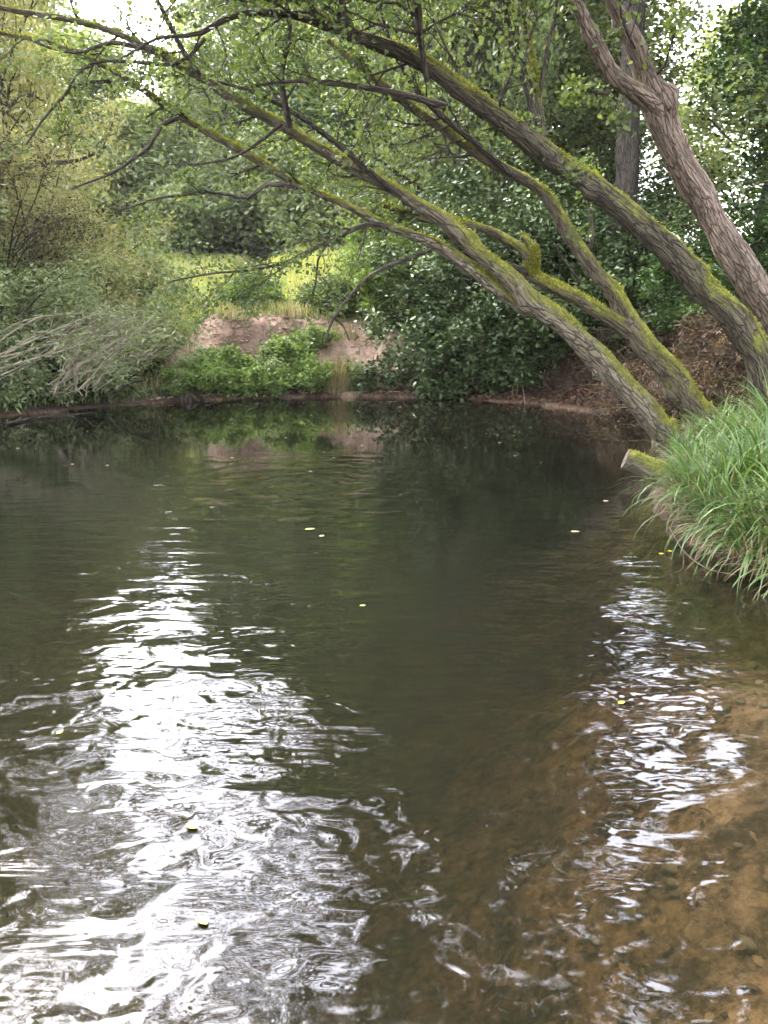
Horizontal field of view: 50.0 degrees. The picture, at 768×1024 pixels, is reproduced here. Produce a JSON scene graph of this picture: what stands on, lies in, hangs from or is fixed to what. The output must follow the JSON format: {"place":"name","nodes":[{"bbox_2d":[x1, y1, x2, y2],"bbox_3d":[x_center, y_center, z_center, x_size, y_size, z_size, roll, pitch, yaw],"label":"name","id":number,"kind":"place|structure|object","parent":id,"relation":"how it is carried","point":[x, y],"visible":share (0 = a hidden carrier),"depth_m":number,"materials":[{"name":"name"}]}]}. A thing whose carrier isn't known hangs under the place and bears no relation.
{"place":"outdoors","nodes":[
{"label":"outdoors","id":0,"kind":"place"},
{"bbox_2d":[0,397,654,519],"bbox_3d":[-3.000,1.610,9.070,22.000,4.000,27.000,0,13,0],"label":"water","id":1,"kind":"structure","parent":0,"point":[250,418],"depth_m":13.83,"materials":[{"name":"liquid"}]},
{"bbox_2d":[2,398,93,425],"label":"driftwood branch","id":2,"kind":"object","parent":1,"relation":"on","point":[19,420],"visible":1,"depth_m":14.38,"materials":[{"name":"brown plant"}]},
{"bbox_2d":[0,262,767,1023],"bbox_3d":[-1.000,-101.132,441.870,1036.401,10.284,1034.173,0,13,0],"label":"ground","id":3,"kind":"structure","parent":0,"point":[284,710],"depth_m":5.30,"materials":[{"name":"soil"}]},
{"bbox_2d":[0,4,53,282],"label":"willow tree","id":4,"kind":"object","parent":3,"relation":"on","point":[6,118],"visible":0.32,"depth_m":16.91,"materials":[{"name":"green plant"}]},
{"bbox_2d":[0,3,65,231],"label":"willow tree","id":5,"kind":"object","parent":3,"relation":"on","point":[31,57],"visible":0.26,"depth_m":20.55,"materials":[{"name":"green plant"}]},
{"bbox_2d":[0,0,108,248],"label":"willow tree","id":6,"kind":"object","parent":3,"relation":"on","point":[40,111],"visible":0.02,"depth_m":24.93,"materials":[{"name":"green plant"}]},
{"bbox_2d":[0,126,111,316],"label":"willow bush","id":7,"kind":"object","parent":3,"relation":"on","point":[59,196],"visible":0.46,"depth_m":17.16,"materials":[{"name":"green plant"}]},
{"bbox_2d":[1,0,116,158],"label":"broadleaf tree","id":8,"kind":"object","parent":3,"relation":"on","point":[66,25],"visible":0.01,"depth_m":47.90,"materials":[{"name":"green plant"}]},
{"bbox_2d":[0,113,122,308],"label":"twiggy bush","id":9,"kind":"object","parent":3,"relation":"on","point":[45,220],"visible":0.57,"depth_m":16.20,"materials":[{"name":"green plant"}]},
{"bbox_2d":[0,0,125,266],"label":"willow tree","id":10,"kind":"object","parent":3,"relation":"on","point":[62,153],"visible":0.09,"depth_m":26.69,"materials":[{"name":"green plant"}]},
{"bbox_2d":[0,123,138,249],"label":"hedge bush","id":11,"kind":"object","parent":3,"relation":"on","point":[104,179],"visible":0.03,"depth_m":40.34,"materials":[{"name":"green plant"}]},
{"bbox_2d":[0,0,140,271],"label":"willow tree","id":12,"kind":"object","parent":3,"relation":"on","point":[28,116],"visible":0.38,"depth_m":18.96,"materials":[{"name":"green plant"}]},
{"bbox_2d":[0,183,142,405],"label":"willow bush","id":13,"kind":"object","parent":3,"relation":"on","point":[17,289],"visible":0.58,"depth_m":15.02,"materials":[{"name":"green plant"}]},
{"bbox_2d":[0,288,198,397],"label":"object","id":14,"kind":"object","parent":13,"relation":"attached to","point":[84,334],"visible":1,"depth_m":13.42,"materials":[{"name":"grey plant"}]},
{"bbox_2d":[0,0,149,280],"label":"willow tree","id":15,"kind":"object","parent":3,"relation":"on","point":[11,111],"visible":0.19,"depth_m":19.35,"materials":[{"name":"green plant"}]},
{"bbox_2d":[0,274,158,413],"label":"willow bush","id":16,"kind":"object","parent":3,"relation":"on","point":[19,383],"visible":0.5,"depth_m":15.80,"materials":[{"name":"green plant"}]},
{"bbox_2d":[0,130,186,322],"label":"willow bush","id":17,"kind":"object","parent":3,"relation":"on","point":[118,281],"visible":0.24,"depth_m":18.50,"materials":[{"name":"green plant"}]},
{"bbox_2d":[0,20,209,223],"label":"broadleaf tree","id":18,"kind":"object","parent":3,"relation":"on","point":[144,138],"visible":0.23,"depth_m":40.92,"materials":[{"name":"green plant"}]},
{"bbox_2d":[0,250,213,397],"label":"willow bush","id":19,"kind":"object","parent":3,"relation":"on","point":[63,292],"visible":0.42,"depth_m":16.02,"materials":[{"name":"green plant"}]},
{"bbox_2d":[15,238,198,386],"bbox_3d":[-6.345,-4.212,18.417,4.949,3.475,4.500,0,13,0],"label":"willow bush","id":20,"kind":"object","parent":3,"relation":"on","point":[128,300],"visible":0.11,"depth_m":18.03,"materials":[{"name":"green plant"}]},
{"bbox_2d":[15,214,210,331],"bbox_3d":[-7.637,-6.111,20.663,5.089,3.242,5.217,-10,16,-37],"label":"willow bush","id":21,"kind":"object","parent":3,"relation":"on","point":[154,263],"visible":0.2,"depth_m":20.30,"materials":[{"name":"green plant"}]},
{"bbox_2d":[64,143,194,254],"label":"hedge bush","id":22,"kind":"object","parent":3,"relation":"on","point":[148,157],"visible":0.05,"depth_m":40.80,"materials":[{"name":"green plant"}]},
{"bbox_2d":[130,372,165,390],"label":"grass tuft","id":23,"kind":"object","parent":3,"relation":"on","point":[153,383],"visible":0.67,"depth_m":18.04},
{"bbox_2d":[140,315,190,372],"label":"bramble bush","id":24,"kind":"object","parent":3,"relation":"on","point":[184,334],"visible":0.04,"depth_m":19.98,"materials":[{"name":"green plant"}]},
{"bbox_2d":[89,130,257,255],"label":"hedge bush","id":25,"kind":"object","parent":3,"relation":"on","point":[193,217],"visible":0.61,"depth_m":40.01,"materials":[{"name":"green plant"}]},
{"bbox_2d":[159,389,208,401],"bbox_3d":[-4.410,-2.515,18.015,1.239,0.550,0.771,0,13,0],"label":"rock","id":26,"kind":"object","parent":3,"relation":"on","point":[191,395],"visible":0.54,"depth_m":17.84,"materials":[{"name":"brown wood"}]},
{"bbox_2d":[95,44,274,162],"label":"broadleaf tree","id":27,"kind":"object","parent":3,"relation":"on","point":[148,100],"visible":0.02,"depth_m":49.01,"materials":[{"name":"green plant"}]},
{"bbox_2d":[158,355,224,398],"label":"nettle clump","id":28,"kind":"object","parent":3,"relation":"on","point":[200,375],"visible":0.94,"depth_m":17.70,"materials":[{"name":"green plant"}]},
{"bbox_2d":[159,340,225,395],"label":"tall weed","id":29,"kind":"object","parent":3,"relation":"on","point":[179,380],"visible":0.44,"depth_m":17.76,"materials":[{"name":"green plant"}]},
{"bbox_2d":[28,240,377,286],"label":"distant meadow grass","id":30,"kind":"structure","parent":3,"relation":"on","point":[239,259],"depth_m":37.08,"materials":[{"name":"plant"}]},
{"bbox_2d":[138,111,289,259],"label":"hedge bush","id":31,"kind":"object","parent":3,"relation":"on","point":[245,233],"visible":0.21,"depth_m":41.00,"materials":[{"name":"green plant"}]},
{"bbox_2d":[0,299,435,410],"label":"bank grass","id":32,"kind":"structure","parent":3,"relation":"on","point":[98,400],"depth_m":17.80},
{"bbox_2d":[191,342,258,371],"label":"nettle clump","id":33,"kind":"object","parent":3,"relation":"on","point":[231,357],"visible":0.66,"depth_m":18.58,"materials":[{"name":"green plant"}]},
{"bbox_2d":[209,364,262,399],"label":"nettle clump","id":34,"kind":"object","parent":3,"relation":"on","point":[230,381],"visible":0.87,"depth_m":18.11,"materials":[{"name":"green plant"}]},
{"bbox_2d":[217,302,255,319],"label":"grass tuft","id":35,"kind":"object","parent":3,"relation":"on","point":[232,316],"visible":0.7,"depth_m":19.59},
{"bbox_2d":[138,0,339,250],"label":"broadleaf tree","id":36,"kind":"object","parent":3,"relation":"on","point":[196,19],"visible":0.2,"depth_m":41.67,"materials":[{"name":"green plant"}]},
{"bbox_2d":[203,262,290,307],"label":"bramble bush","id":37,"kind":"object","parent":3,"relation":"on","point":[271,289],"visible":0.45,"depth_m":20.71,"materials":[{"name":"green plant"}]},
{"bbox_2d":[233,358,296,397],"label":"nettle clump","id":38,"kind":"object","parent":3,"relation":"on","point":[272,381],"visible":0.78,"depth_m":18.36,"materials":[{"name":"green plant"}]},
{"bbox_2d":[243,340,292,372],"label":"tall weed","id":39,"kind":"object","parent":3,"relation":"on","point":[270,364],"visible":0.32,"depth_m":18.67,"materials":[{"name":"green plant"}]},
{"bbox_2d":[108,254,453,375],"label":"meadow grass","id":40,"kind":"structure","parent":3,"relation":"on","point":[294,277],"depth_m":24.48,"materials":[{"name":"plant"}]},
{"bbox_2d":[150,312,423,399],"bbox_3d":[-2.093,-3.676,19.375,6.609,2.057,2.924,-3,13,-13],"label":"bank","id":41,"kind":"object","parent":3,"relation":"on","point":[159,397],"visible":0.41,"depth_m":19.55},
{"bbox_2d":[255,327,319,367],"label":"nettle clump","id":42,"kind":"object","parent":3,"relation":"on","point":[281,346],"visible":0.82,"depth_m":18.92,"materials":[{"name":"green plant"}]},
{"bbox_2d":[223,127,353,262],"bbox_3d":[-4.076,-15.531,42.121,8.409,7.227,10.441,-7,14,-27],"label":"hedge bush","id":43,"kind":"object","parent":3,"relation":"on","point":[276,206],"visible":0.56,"depth_m":38.76,"materials":[{"name":"green plant"}]},
{"bbox_2d":[188,4,388,175],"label":"broadleaf tree","id":44,"kind":"object","parent":3,"relation":"on","point":[230,116],"visible":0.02,"depth_m":46.59,"materials":[{"name":"green plant"}]},
{"bbox_2d":[277,298,310,316],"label":"grass tuft","id":45,"kind":"object","parent":3,"relation":"on","point":[290,309],"visible":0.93,"depth_m":19.89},
{"bbox_2d":[273,352,338,393],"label":"nettle clump","id":46,"kind":"object","parent":3,"relation":"on","point":[308,377],"visible":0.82,"depth_m":18.63,"materials":[{"name":"green plant"}]},
{"bbox_2d":[288,322,347,352],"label":"tall weed","id":47,"kind":"object","parent":3,"relation":"on","point":[320,337],"visible":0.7,"depth_m":19.32,"materials":[{"name":"green plant"}]},
{"bbox_2d":[206,2,434,218],"bbox_3d":[-0.897,-25.166,41.200,15.358,24.189,14.517,-7,14,-28],"label":"broadleaf tree","id":48,"kind":"object","parent":3,"relation":"on","point":[309,47],"visible":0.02,"depth_m":39.77,"materials":[{"name":"green plant"}]},
{"bbox_2d":[288,272,369,321],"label":"bramble bush","id":49,"kind":"object","parent":3,"relation":"on","point":[306,296],"visible":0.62,"depth_m":20.41,"materials":[{"name":"green plant"}]},
{"bbox_2d":[313,352,367,393],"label":"rush tuft","id":50,"kind":"object","parent":3,"relation":"on","point":[338,381],"visible":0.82,"depth_m":18.89,"materials":[{"name":"green plant"}]},
{"bbox_2d":[0,0,682,448],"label":"leaning tree","id":51,"kind":"object","parent":3,"relation":"on","point":[508,284],"visible":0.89,"depth_m":9.10,"materials":[{"name":"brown plant"}]},
{"bbox_2d":[327,320,359,337],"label":"grass tuft","id":52,"kind":"object","parent":3,"relation":"on","point":[342,332],"visible":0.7,"depth_m":19.88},
{"bbox_2d":[259,119,428,244],"bbox_3d":[-1.156,-16.457,43.084,12.090,8.368,9.736,-3,13,-12],"label":"hedge bush","id":53,"kind":"object","parent":3,"relation":"on","point":[325,142],"visible":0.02,"depth_m":39.16,"materials":[{"name":"green plant"}]},
{"bbox_2d":[334,350,373,390],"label":"rush tuft","id":54,"kind":"object","parent":3,"relation":"on","point":[354,383],"visible":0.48,"depth_m":19.13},
{"bbox_2d":[0,0,767,419],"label":"leaning tree","id":55,"kind":"object","parent":3,"relation":"on","point":[708,292],"visible":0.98,"depth_m":8.14,"materials":[{"name":"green plant"}]},
{"bbox_2d":[324,217,446,320],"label":"bramble bush","id":56,"kind":"object","parent":3,"relation":"on","point":[376,299],"visible":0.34,"depth_m":19.90,"materials":[{"name":"green plant"}]},
{"bbox_2d":[208,0,600,274],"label":"broadleaf tree","id":57,"kind":"object","parent":3,"relation":"on","point":[334,117],"visible":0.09,"depth_m":26.67,"materials":[{"name":"green plant"}]},
{"bbox_2d":[346,243,576,400],"bbox_3d":[1.479,-4.202,18.970,5.200,3.899,5.052,-9,15,-35],"label":"evergreen shrub","id":58,"kind":"object","parent":3,"relation":"on","point":[458,382],"visible":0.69,"depth_m":18.08,"materials":[{"name":"green plant"}]},
{"bbox_2d":[275,0,655,305],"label":"broadleaf tree","id":59,"kind":"object","parent":3,"relation":"on","point":[574,24],"visible":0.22,"depth_m":21.21,"materials":[{"name":"green plant"}]},
{"bbox_2d":[333,0,609,358],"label":"broadleaf tree","id":60,"kind":"object","parent":3,"relation":"on","point":[465,51],"visible":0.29,"depth_m":19.30,"materials":[{"name":"green plant"}]},
{"bbox_2d":[365,6,645,248],"bbox_3d":[4.106,-18.165,29.677,12.511,20.446,11.421,1,13,6],"label":"broadleaf tree","id":61,"kind":"object","parent":3,"relation":"on","point":[587,66],"visible":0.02,"depth_m":26.92,"materials":[{"name":"green plant"}]},
{"bbox_2d":[292,0,725,425],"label":"leaning tree","id":62,"kind":"object","parent":3,"relation":"on","point":[622,319],"visible":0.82,"depth_m":10.50,"materials":[{"name":"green plant"}]},
{"bbox_2d":[347,107,687,394],"bbox_3d":[3.441,-6.054,19.330,7.705,6.171,7.390,-8,15,-33],"label":"evergreen shrub","id":63,"kind":"object","parent":3,"relation":"on","point":[442,267],"visible":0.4,"depth_m":17.80,"materials":[{"name":"green plant"}]},
{"bbox_2d":[375,0,711,203],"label":"broadleaf tree","id":64,"kind":"object","parent":3,"relation":"on","point":[680,105],"visible":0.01,"depth_m":37.53,"materials":[{"name":"green plant"}]},
{"bbox_2d":[323,0,767,340],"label":"leaning tree","id":65,"kind":"object","parent":3,"relation":"on","point":[650,92],"visible":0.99,"depth_m":9.14,"materials":[{"name":"brown plant"}]},
{"bbox_2d":[362,0,735,246],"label":"broadleaf tree","id":66,"kind":"object","parent":3,"relation":"on","point":[659,175],"visible":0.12,"depth_m":21.72,"materials":[{"name":"green plant"}]},
{"bbox_2d":[391,0,728,244],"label":"broadleaf tree","id":67,"kind":"object","parent":3,"relation":"on","point":[660,10],"visible":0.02,"depth_m":26.73,"materials":[{"name":"green plant"}]},
{"bbox_2d":[416,333,748,445],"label":"leaf litter","id":68,"kind":"object","parent":3,"relation":"on","point":[585,391],"visible":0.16,"depth_m":17.52,"materials":[{"name":"plant"}]},
{"bbox_2d":[479,215,696,342],"bbox_3d":[4.684,-5.462,18.924,5.586,3.662,5.183,0,13,0],"label":"bramble bush","id":69,"kind":"object","parent":3,"relation":"on","point":[507,228],"visible":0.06,"depth_m":17.80,"materials":[{"name":"green plant"}]},
{"bbox_2d":[462,582,767,1023],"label":"pebbles","id":70,"kind":"object","parent":3,"relation":"on","point":[553,1001],"visible":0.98,"depth_m":3.05,"materials":[{"name":"stone"}]},
{"bbox_2d":[549,333,693,406],"bbox_3d":[5.101,-2.425,15.492,3.037,1.976,2.834,-5,14,-23],"label":"bramble tangle","id":71,"kind":"object","parent":3,"relation":"on","point":[598,384],"visible":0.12,"depth_m":15.78,"materials":[{"name":"brown plant"}]},
{"bbox_2d":[602,0,645,336],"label":"broadleaf tree","id":72,"kind":"object","parent":3,"relation":"on","point":[627,159],"visible":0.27,"depth_m":17.87,"materials":[{"name":"grey plant"}]},
{"bbox_2d":[495,551,767,1023],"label":"sunken leaves","id":73,"kind":"object","parent":3,"relation":"on","point":[622,1009],"visible":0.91,"depth_m":3.47,"materials":[{"name":"plant"}]},
{"bbox_2d":[495,180,767,349],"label":"evergreen shrub","id":74,"kind":"object","parent":3,"relation":"on","point":[546,253],"visible":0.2,"depth_m":17.59,"materials":[{"name":"green plant"}]},
{"bbox_2d":[516,137,763,327],"bbox_3d":[5.938,-6.527,19.733,5.937,5.117,6.126,8,15,32],"label":"bramble bush","id":75,"kind":"object","parent":3,"relation":"on","point":[584,220],"visible":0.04,"depth_m":18.73,"materials":[{"name":"green plant"}]},
{"bbox_2d":[621,449,670,481],"bbox_3d":[3.043,-0.305,8.258,1.301,0.630,0.279,2,13,11],"label":"cut log","id":76,"kind":"object","parent":3,"relation":"on","point":[632,457],"visible":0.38,"depth_m":8.23,"materials":[{"name":"wood"}]},
{"bbox_2d":[592,290,714,368],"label":"dry bracken","id":77,"kind":"object","parent":3,"relation":"on","point":[610,347],"visible":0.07,"depth_m":16.80,"materials":[{"name":"brown plant"}]},
{"bbox_2d":[592,358,717,421],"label":"dry bracken","id":78,"kind":"object","parent":3,"relation":"on","point":[632,372],"visible":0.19,"depth_m":14.16,"materials":[{"name":"brown plant"}]},
{"bbox_2d":[591,339,743,445],"bbox_3d":[4.939,-1.882,13.336,2.825,1.775,3.058,-9,16,-36],"label":"bramble tangle","id":79,"kind":"object","parent":3,"relation":"on","point":[722,373],"visible":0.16,"depth_m":13.19,"materials":[{"name":"brown plant"}]},
{"bbox_2d":[619,291,734,362],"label":"dry bracken","id":80,"kind":"object","parent":3,"relation":"on","point":[665,342],"visible":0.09,"depth_m":15.38,"materials":[{"name":"brown plant"}]},
{"bbox_2d":[595,158,767,343],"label":"bramble bush","id":81,"kind":"object","parent":3,"relation":"on","point":[691,229],"visible":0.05,"depth_m":16.57,"materials":[{"name":"green plant"}]},
{"bbox_2d":[603,210,767,367],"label":"bramble bush","id":82,"kind":"object","parent":3,"relation":"on","point":[666,291],"visible":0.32,"depth_m":15.24,"materials":[{"name":"green plant"}]},
{"bbox_2d":[643,443,727,502],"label":"sedge tussock","id":83,"kind":"object","parent":3,"relation":"on","point":[704,466],"visible":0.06,"depth_m":6.98,"materials":[{"name":"green plant"}]},
{"bbox_2d":[611,433,767,543],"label":"sedge tussock","id":84,"kind":"object","parent":3,"relation":"on","point":[686,483],"visible":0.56,"depth_m":6.14,"materials":[{"name":"green plant"}]},
{"bbox_2d":[646,422,736,478],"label":"sedge tussock","id":85,"kind":"object","parent":3,"relation":"on","point":[690,449],"visible":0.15,"depth_m":8.04,"materials":[{"name":"green plant"}]},
{"bbox_2d":[620,433,767,597],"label":"sedge tussock","id":86,"kind":"object","parent":3,"relation":"on","point":[707,507],"visible":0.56,"depth_m":5.66,"materials":[{"name":"green plant"}]},
{"bbox_2d":[640,350,748,423],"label":"dry bracken","id":87,"kind":"object","parent":3,"relation":"on","point":[698,369],"visible":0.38,"depth_m":12.58,"materials":[{"name":"brown plant"}]},
{"bbox_2d":[643,309,746,384],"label":"dry bracken","id":88,"kind":"object","parent":3,"relation":"on","point":[688,351],"visible":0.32,"depth_m":13.69,"materials":[{"name":"brown plant"}]},
{"bbox_2d":[633,406,767,539],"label":"sedge tussock","id":89,"kind":"object","parent":3,"relation":"on","point":[758,449],"visible":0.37,"depth_m":6.20,"materials":[{"name":"green plant"}]},
{"bbox_2d":[641,0,767,253],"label":"broadleaf tree","id":90,"kind":"object","parent":3,"relation":"on","point":[705,126],"visible":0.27,"depth_m":41.39,"materials":[{"name":"green plant"}]},
{"bbox_2d":[659,392,753,454],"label":"sedge tussock","id":91,"kind":"object","parent":3,"relation":"on","point":[703,423],"visible":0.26,"depth_m":9.92,"materials":[{"name":"green plant"}]},
{"bbox_2d":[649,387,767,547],"bbox_3d":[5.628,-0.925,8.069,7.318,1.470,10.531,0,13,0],"label":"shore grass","id":92,"kind":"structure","parent":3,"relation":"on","point":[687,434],"depth_m":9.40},
{"bbox_2d":[685,300,744,398],"bbox_3d":[6.437,-2.637,13.194,3.356,2.725,3.357,5,13,21],"label":"bramble tangle","id":93,"kind":"object","parent":3,"relation":"on","point":[719,347],"visible":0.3,"depth_m":12.67,"materials":[{"name":"brown plant"}]},
{"bbox_2d":[664,456,767,612],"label":"sedge tussock","id":94,"kind":"object","parent":3,"relation":"on","point":[737,539],"visible":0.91,"depth_m":5.24,"materials":[{"name":"green plant"}]},
{"bbox_2d":[678,394,765,453],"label":"sedge tussock","id":95,"kind":"object","parent":3,"relation":"on","point":[738,425],"visible":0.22,"depth_m":8.39,"materials":[{"name":"green plant"}]},
{"bbox_2d":[684,0,767,269],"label":"broadleaf tree","id":96,"kind":"object","parent":3,"relation":"on","point":[751,237],"visible":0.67,"depth_m":15.98,"materials":[{"name":"green plant"}]},
{"bbox_2d":[684,440,767,595],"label":"sedge tussock","id":97,"kind":"object","parent":3,"relation":"on","point":[761,491],"visible":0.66,"depth_m":5.29,"materials":[{"name":"green plant"}]},
{"bbox_2d":[686,0,767,299],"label":"dark tree","id":98,"kind":"object","parent":3,"relation":"on","point":[728,39],"visible":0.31,"depth_m":21.31,"materials":[{"name":"green plant"}]},
{"bbox_2d":[686,361,767,441],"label":"sedge tussock","id":99,"kind":"object","parent":3,"relation":"on","point":[759,398],"visible":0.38,"depth_m":8.91,"materials":[{"name":"green plant"}]},
{"bbox_2d":[692,384,765,465],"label":"sedge tussock","id":100,"kind":"object","parent":3,"relation":"on","point":[761,421],"visible":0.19,"depth_m":7.22,"materials":[{"name":"green plant"}]},
{"bbox_2d":[691,0,767,197],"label":"broadleaf tree","id":101,"kind":"object","parent":3,"relation":"on","point":[761,94],"visible":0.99,"depth_m":14.90,"materials":[{"name":"green plant"}]},
{"bbox_2d":[697,510,767,635],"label":"sedge tussock","id":102,"kind":"object","parent":3,"relation":"on","point":[765,593],"visible":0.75,"depth_m":5.02,"materials":[{"name":"green plant"}]},
{"bbox_2d":[711,0,767,202],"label":"broadleaf tree","id":103,"kind":"object","parent":3,"relation":"on","point":[730,173],"visible":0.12,"depth_m":24.15,"materials":[{"name":"green plant"}]},
{"bbox_2d":[715,6,767,111],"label":"broadleaf tree","id":104,"kind":"object","parent":3,"relation":"on","point":[764,45],"visible":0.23,"depth_m":20.01,"materials":[{"name":"green plant"}]},
{"bbox_2d":[7,0,766,254],"label":"sky","id":105,"kind":"structure","parent":0,"point":[103,8],"materials":[{"name":"white"}]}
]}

